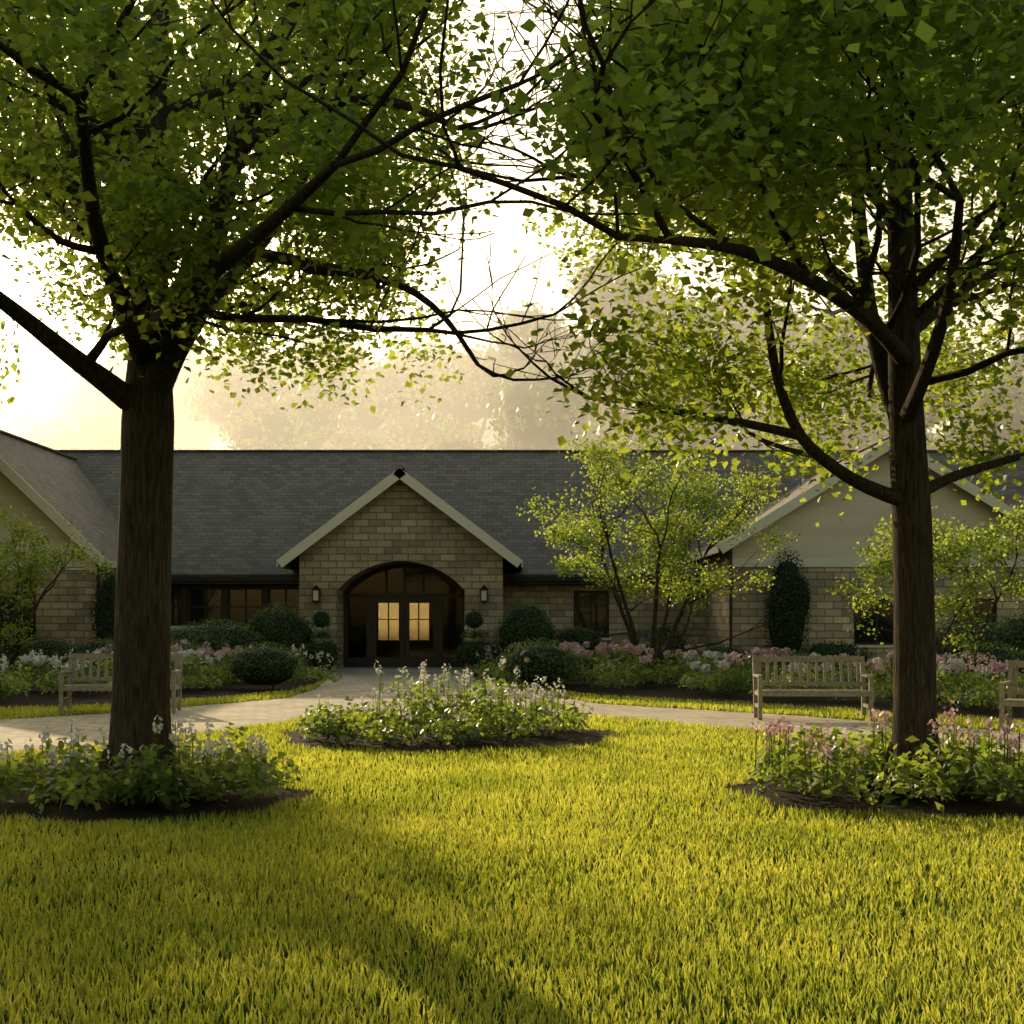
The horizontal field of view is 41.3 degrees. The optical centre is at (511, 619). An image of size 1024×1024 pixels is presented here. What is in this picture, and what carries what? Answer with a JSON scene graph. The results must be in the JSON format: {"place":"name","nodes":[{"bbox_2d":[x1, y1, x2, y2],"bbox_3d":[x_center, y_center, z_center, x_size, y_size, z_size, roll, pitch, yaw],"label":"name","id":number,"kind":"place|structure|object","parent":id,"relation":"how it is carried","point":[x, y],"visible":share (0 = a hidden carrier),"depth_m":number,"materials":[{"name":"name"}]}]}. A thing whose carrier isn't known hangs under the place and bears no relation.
{"place":"outdoors","nodes":[
{"label":"outdoors","id":0,"kind":"place"},
{"bbox_2d":[0,669,1023,1023],"bbox_3d":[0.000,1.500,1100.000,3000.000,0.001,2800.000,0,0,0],"label":"lawn","id":1,"kind":"structure","parent":0,"point":[548,967],"depth_m":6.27,"materials":[{"name":"green plant"}]},
{"bbox_2d":[0,216,20,409],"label":"shade tree","id":2,"kind":"object","parent":1,"relation":"on","point":[13,366],"visible":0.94,"depth_m":34.46,"materials":[{"name":"green plant"}]},
{"bbox_2d":[0,365,71,438],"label":"tree","id":3,"kind":"object","parent":1,"relation":"on","point":[38,394],"visible":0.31,"depth_m":92.59,"materials":[{"name":"white plant"}]},
{"bbox_2d":[58,653,182,712],"bbox_3d":[-6.402,1.029,22.314,1.860,0.948,0.749,0,0,-4],"label":"bench","id":4,"kind":"object","parent":1,"relation":"on","point":[70,687],"visible":0.65,"depth_m":22.52,"materials":[{"name":"brown wood"}]},
{"bbox_2d":[16,336,227,449],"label":"tree","id":5,"kind":"object","parent":1,"relation":"on","point":[91,420],"visible":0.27,"depth_m":86.70,"materials":[{"name":"beige plant"}]},
{"bbox_2d":[0,672,328,708],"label":"grass strip","id":6,"kind":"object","parent":1,"relation":"on","point":[35,697],"visible":0.14,"depth_m":27.61,"materials":[{"name":"green plant"}]},
{"bbox_2d":[0,643,6,667],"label":"boxwood shrub","id":7,"kind":"object","parent":6,"relation":"on","point":[1,649],"visible":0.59,"depth_m":32.48,"materials":[{"name":"green plant"}]},
{"bbox_2d":[16,635,79,673],"bbox_3d":[-11.297,0.873,33.297,1.673,1.032,1.496,0,0,0],"label":"boxwood shrub","id":8,"kind":"object","parent":6,"relation":"on","point":[49,648],"visible":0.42,"depth_m":32.95,"materials":[{"name":"green plant"}]},
{"bbox_2d":[0,503,115,676],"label":"tree","id":9,"kind":"object","parent":6,"relation":"on","point":[24,577],"visible":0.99,"depth_m":33.32,"materials":[{"name":"green plant"}]},
{"bbox_2d":[62,638,112,674],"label":"loose shrub","id":10,"kind":"object","parent":6,"relation":"on","point":[94,645],"visible":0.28,"depth_m":33.09,"materials":[{"name":"green plant"}]},
{"bbox_2d":[89,564,115,640],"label":"arborvitae shrub","id":11,"kind":"object","parent":6,"relation":"on","point":[104,608],"visible":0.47,"depth_m":36.97,"materials":[{"name":"green plant"}]},
{"bbox_2d":[102,631,181,642],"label":"loose shrub","id":12,"kind":"object","parent":6,"relation":"on","point":[105,638],"visible":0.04,"depth_m":36.32,"materials":[{"name":"green plant"}]},
{"bbox_2d":[0,652,304,672],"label":"bed plants","id":13,"kind":"object","parent":6,"relation":"on","point":[10,655],"visible":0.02,"depth_m":35.09,"materials":[{"name":"green plant"}]},
{"bbox_2d":[0,596,37,662],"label":"loose shrub","id":14,"kind":"object","parent":13,"relation":"on","point":[5,619],"visible":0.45,"depth_m":37.42,"materials":[{"name":"green plant"}]},
{"bbox_2d":[246,602,313,657],"bbox_3d":[-6.477,0.392,37.936,1.900,1.821,1.628,0,0,0],"label":"loose shrub","id":15,"kind":"object","parent":13,"relation":"on","point":[288,628],"visible":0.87,"depth_m":37.50,"materials":[{"name":"green plant"}]},
{"bbox_2d":[0,644,342,697],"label":"bed plants","id":16,"kind":"object","parent":6,"relation":"on","point":[21,683],"visible":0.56,"depth_m":27.49,"materials":[{"name":"green plant"}]},
{"bbox_2d":[170,639,221,667],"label":"loose shrub","id":17,"kind":"object","parent":6,"relation":"on","point":[186,646],"visible":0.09,"depth_m":33.36,"materials":[{"name":"green plant"}]},
{"bbox_2d":[171,618,270,667],"bbox_3d":[-8.150,0.643,37.226,3.202,1.414,2.706,0,0,0],"label":"loose shrub","id":18,"kind":"object","parent":6,"relation":"on","point":[214,634],"visible":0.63,"depth_m":36.56,"materials":[{"name":"green plant"}]},
{"bbox_2d":[218,641,306,684],"bbox_3d":[-5.324,0.926,29.187,1.905,0.945,1.706,0,0,0],"label":"boxwood shrub","id":19,"kind":"object","parent":6,"relation":"on","point":[263,664],"visible":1,"depth_m":28.78,"materials":[{"name":"green plant"}]},
{"bbox_2d":[310,609,332,673],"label":"topiary","id":20,"kind":"object","parent":6,"relation":"on","point":[321,620],"visible":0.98,"depth_m":38.04,"materials":[{"name":"plant"}]},
{"bbox_2d":[304,637,342,668],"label":"loose shrub","id":21,"kind":"object","parent":6,"relation":"on","point":[329,649],"visible":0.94,"depth_m":37.79,"materials":[{"name":"green plant"}]},
{"bbox_2d":[0,783,329,825],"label":"mulch bed","id":22,"kind":"object","parent":1,"relation":"on","point":[84,812],"visible":0.3,"depth_m":10.77,"materials":[{"name":"brown soil"}]},
{"bbox_2d":[0,712,301,813],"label":"tree ring plants","id":23,"kind":"object","parent":22,"relation":"on","point":[231,771],"visible":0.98,"depth_m":10.73,"materials":[{"name":"green plant"}]},
{"bbox_2d":[0,0,726,810],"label":"maple tree","id":24,"kind":"object","parent":22,"relation":"on","point":[120,102],"visible":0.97,"depth_m":10.07,"materials":[{"name":"green plant"}]},
{"bbox_2d":[204,339,310,449],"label":"tree","id":25,"kind":"object","parent":1,"relation":"on","point":[221,445],"visible":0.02,"depth_m":106.54,"materials":[{"name":"beige plant"}]},
{"bbox_2d":[182,327,426,449],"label":"tree","id":26,"kind":"object","parent":1,"relation":"on","point":[260,420],"visible":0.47,"depth_m":80.92,"materials":[{"name":"green plant"}]},
{"bbox_2d":[371,337,535,449],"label":"tree","id":27,"kind":"object","parent":1,"relation":"on","point":[445,423],"visible":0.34,"depth_m":89.15,"materials":[{"name":"green plant"}]},
{"bbox_2d":[278,724,628,753],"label":"bed mulch","id":28,"kind":"object","parent":1,"relation":"on","point":[555,738],"visible":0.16,"depth_m":16.70,"materials":[{"name":"brown soil"}]},
{"bbox_2d":[289,656,593,747],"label":"island plants","id":29,"kind":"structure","parent":28,"relation":"on","point":[429,707],"depth_m":16.59,"materials":[{"name":"green plant"}]},
{"bbox_2d":[472,418,506,449],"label":"tree","id":30,"kind":"object","parent":1,"relation":"on","point":[490,438],"visible":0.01,"depth_m":109.23,"materials":[{"name":"beige plant"}]},
{"bbox_2d":[0,430,1023,674],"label":"care home","id":31,"kind":"object","parent":1,"relation":"on","point":[390,560],"visible":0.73,"depth_m":40.66,"materials":[{"name":"stone"}]},
{"bbox_2d":[0,672,1023,753],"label":"path gravel","id":32,"kind":"structure","parent":1,"relation":"on","point":[19,732],"depth_m":21.30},
{"bbox_2d":[460,609,493,673],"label":"potted topiary","id":33,"kind":"object","parent":32,"relation":"on","point":[474,619],"visible":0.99,"depth_m":38.05,"materials":[{"name":"plant"}]},
{"bbox_2d":[1,638,1023,694],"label":"hydrangea plants","id":34,"kind":"object","parent":1,"relation":"on","point":[620,651],"depth_m":29.03,"materials":[{"name":"green plant"}]},
{"bbox_2d":[762,547,811,653],"bbox_3d":[7.345,-0.410,36.300,1.310,3.139,1.198,0,0,0],"label":"arborvitae shrub","id":35,"kind":"object","parent":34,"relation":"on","point":[789,591],"visible":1,"depth_m":36.00,"materials":[{"name":"green plant"}]},
{"bbox_2d":[520,650,533,688],"bbox_3d":[0.319,1.071,28.936,0.312,0.858,0.312,0,0,0],"label":"path light","id":36,"kind":"object","parent":1,"relation":"on","point":[525,654],"visible":0.81,"depth_m":28.88,"materials":[{"name":"black metal"}]},
{"bbox_2d":[495,638,583,683],"bbox_3d":[0.588,0.888,29.622,1.961,1.008,1.784,0,0,0],"label":"boxwood shrub","id":37,"kind":"object","parent":1,"relation":"on","point":[547,661],"visible":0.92,"depth_m":29.17,"materials":[{"name":"green plant"}]},
{"bbox_2d":[485,249,739,449],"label":"tree","id":38,"kind":"object","parent":1,"relation":"on","point":[527,421],"visible":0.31,"depth_m":83.02,"materials":[{"name":"green plant"}]},
{"bbox_2d":[211,0,1023,804],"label":"maple tree","id":39,"kind":"object","parent":1,"relation":"on","point":[741,98],"visible":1,"depth_m":8.96,"materials":[{"name":"green plant"}]},
{"bbox_2d":[516,428,801,683],"bbox_3d":[3.441,-1.502,31.913,6.707,6.152,5.043,0,0,0],"label":"ornamental tree","id":40,"kind":"object","parent":1,"relation":"on","point":[668,526],"visible":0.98,"depth_m":31.56,"materials":[{"name":"green plant"}]},
{"bbox_2d":[474,671,1023,720],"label":"grass strip","id":41,"kind":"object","parent":1,"relation":"on","point":[668,689],"visible":0.12,"depth_m":26.52,"materials":[{"name":"green plant"}]},
{"bbox_2d":[555,647,595,680],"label":"loose shrub","id":42,"kind":"object","parent":41,"relation":"on","point":[587,660],"visible":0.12,"depth_m":31.15,"materials":[{"name":"green plant"}]},
{"bbox_2d":[487,649,869,673],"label":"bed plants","id":43,"kind":"object","parent":41,"relation":"on","point":[691,661],"visible":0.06,"depth_m":34.59,"materials":[{"name":"green plant"}]},
{"bbox_2d":[454,637,502,667],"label":"loose shrub","id":44,"kind":"object","parent":43,"relation":"on","point":[466,652],"visible":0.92,"depth_m":37.79,"materials":[{"name":"green plant"}]},
{"bbox_2d":[492,599,556,655],"bbox_3d":[0.357,0.353,37.855,1.831,1.886,1.802,0,0,0],"label":"loose shrub","id":45,"kind":"object","parent":43,"relation":"on","point":[522,624],"visible":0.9,"depth_m":37.49,"materials":[{"name":"green plant"}]},
{"bbox_2d":[550,625,602,657],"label":"loose shrub","id":46,"kind":"object","parent":43,"relation":"on","point":[570,636],"visible":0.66,"depth_m":39.54,"materials":[{"name":"green plant"}]},
{"bbox_2d":[600,639,676,669],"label":"loose shrub","id":47,"kind":"object","parent":43,"relation":"on","point":[648,645],"visible":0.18,"depth_m":34.20,"materials":[{"name":"green plant"}]},
{"bbox_2d":[620,623,695,664],"bbox_3d":[4.142,0.705,38.469,2.207,1.309,2.098,0,0,0],"label":"loose shrub","id":48,"kind":"object","parent":43,"relation":"on","point":[645,634],"visible":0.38,"depth_m":38.12,"materials":[{"name":"green plant"}]},
{"bbox_2d":[757,649,818,675],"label":"loose shrub","id":49,"kind":"object","parent":43,"relation":"on","point":[792,654],"visible":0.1,"depth_m":32.03,"materials":[{"name":"green plant"}]},
{"bbox_2d":[800,640,875,671],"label":"loose shrub","id":50,"kind":"object","parent":43,"relation":"on","point":[828,649],"visible":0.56,"depth_m":35.52,"materials":[{"name":"green plant"}]},
{"bbox_2d":[884,659,892,673],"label":"loose shrub","id":51,"kind":"object","parent":43,"relation":"on","point":[890,664],"visible":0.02,"depth_m":34.60,"materials":[{"name":"green plant"}]},
{"bbox_2d":[935,616,1022,662],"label":"loose shrub","id":52,"kind":"object","parent":43,"relation":"on","point":[988,636],"visible":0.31,"depth_m":30.00,"materials":[{"name":"green plant"}]},
{"bbox_2d":[987,608,1023,652],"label":"loose shrub","id":53,"kind":"object","parent":43,"relation":"on","point":[1016,633],"visible":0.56,"depth_m":29.99,"materials":[{"name":"green plant"}]},
{"bbox_2d":[685,643,750,669],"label":"flowering shrub","id":54,"kind":"object","parent":41,"relation":"on","point":[722,649],"visible":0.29,"depth_m":36.57,"materials":[{"name":"green plant"}]},
{"bbox_2d":[473,642,1023,710],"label":"bed plants","id":55,"kind":"object","parent":41,"relation":"on","point":[988,693],"visible":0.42,"depth_m":25.91,"materials":[{"name":"green plant"}]},
{"bbox_2d":[825,496,1023,673],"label":"dogwood tree","id":56,"kind":"object","parent":41,"relation":"on","point":[951,556],"visible":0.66,"depth_m":26.96,"materials":[{"name":"green plant"}]},
{"bbox_2d":[946,641,1023,681],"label":"loose shrub","id":57,"kind":"object","parent":41,"relation":"on","point":[1004,654],"visible":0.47,"depth_m":26.09,"materials":[{"name":"green plant"}]},
{"bbox_2d":[696,286,823,449],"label":"tree","id":58,"kind":"object","parent":1,"relation":"on","point":[750,441],"visible":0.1,"depth_m":91.00,"materials":[{"name":"green plant"}]},
{"bbox_2d":[752,656,873,719],"bbox_3d":[4.546,1.029,20.614,1.710,0.948,0.749,0,0,3],"label":"bench","id":59,"kind":"object","parent":1,"relation":"on","point":[759,692],"visible":0.98,"depth_m":20.86,"materials":[{"name":"brown wood"}]},
{"bbox_2d":[717,774,1023,822],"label":"mulch bed","id":60,"kind":"object","parent":1,"relation":"on","point":[792,797],"visible":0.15,"depth_m":11.00,"materials":[{"name":"brown soil"}]},
{"bbox_2d":[747,700,1023,811],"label":"flowering plants","id":61,"kind":"object","parent":60,"relation":"on","point":[860,760],"visible":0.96,"depth_m":10.95,"materials":[{"name":"green plant"}]},
{"bbox_2d":[760,312,982,449],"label":"tree","id":62,"kind":"object","parent":1,"relation":"on","point":[871,437],"visible":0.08,"depth_m":85.04,"materials":[{"name":"green plant"}]},
{"bbox_2d":[927,331,1023,449],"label":"tree","id":63,"kind":"object","parent":1,"relation":"on","point":[1017,410],"visible":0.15,"depth_m":87.56,"materials":[{"name":"green plant"}]},
{"bbox_2d":[953,518,1023,609],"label":"tree","id":64,"kind":"object","parent":1,"relation":"on","point":[1008,569],"visible":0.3,"depth_m":31.91,"materials":[{"name":"green plant"}]},
{"bbox_2d":[998,661,1023,732],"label":"bench","id":65,"kind":"object","parent":1,"relation":"on","point":[1010,701],"visible":0.91,"depth_m":18.41,"materials":[{"name":"brown wood"}]},
{"bbox_2d":[0,0,1023,444],"label":"sky","id":66,"kind":"structure","parent":0,"point":[508,236],"materials":[{"name":"white"}]}
]}

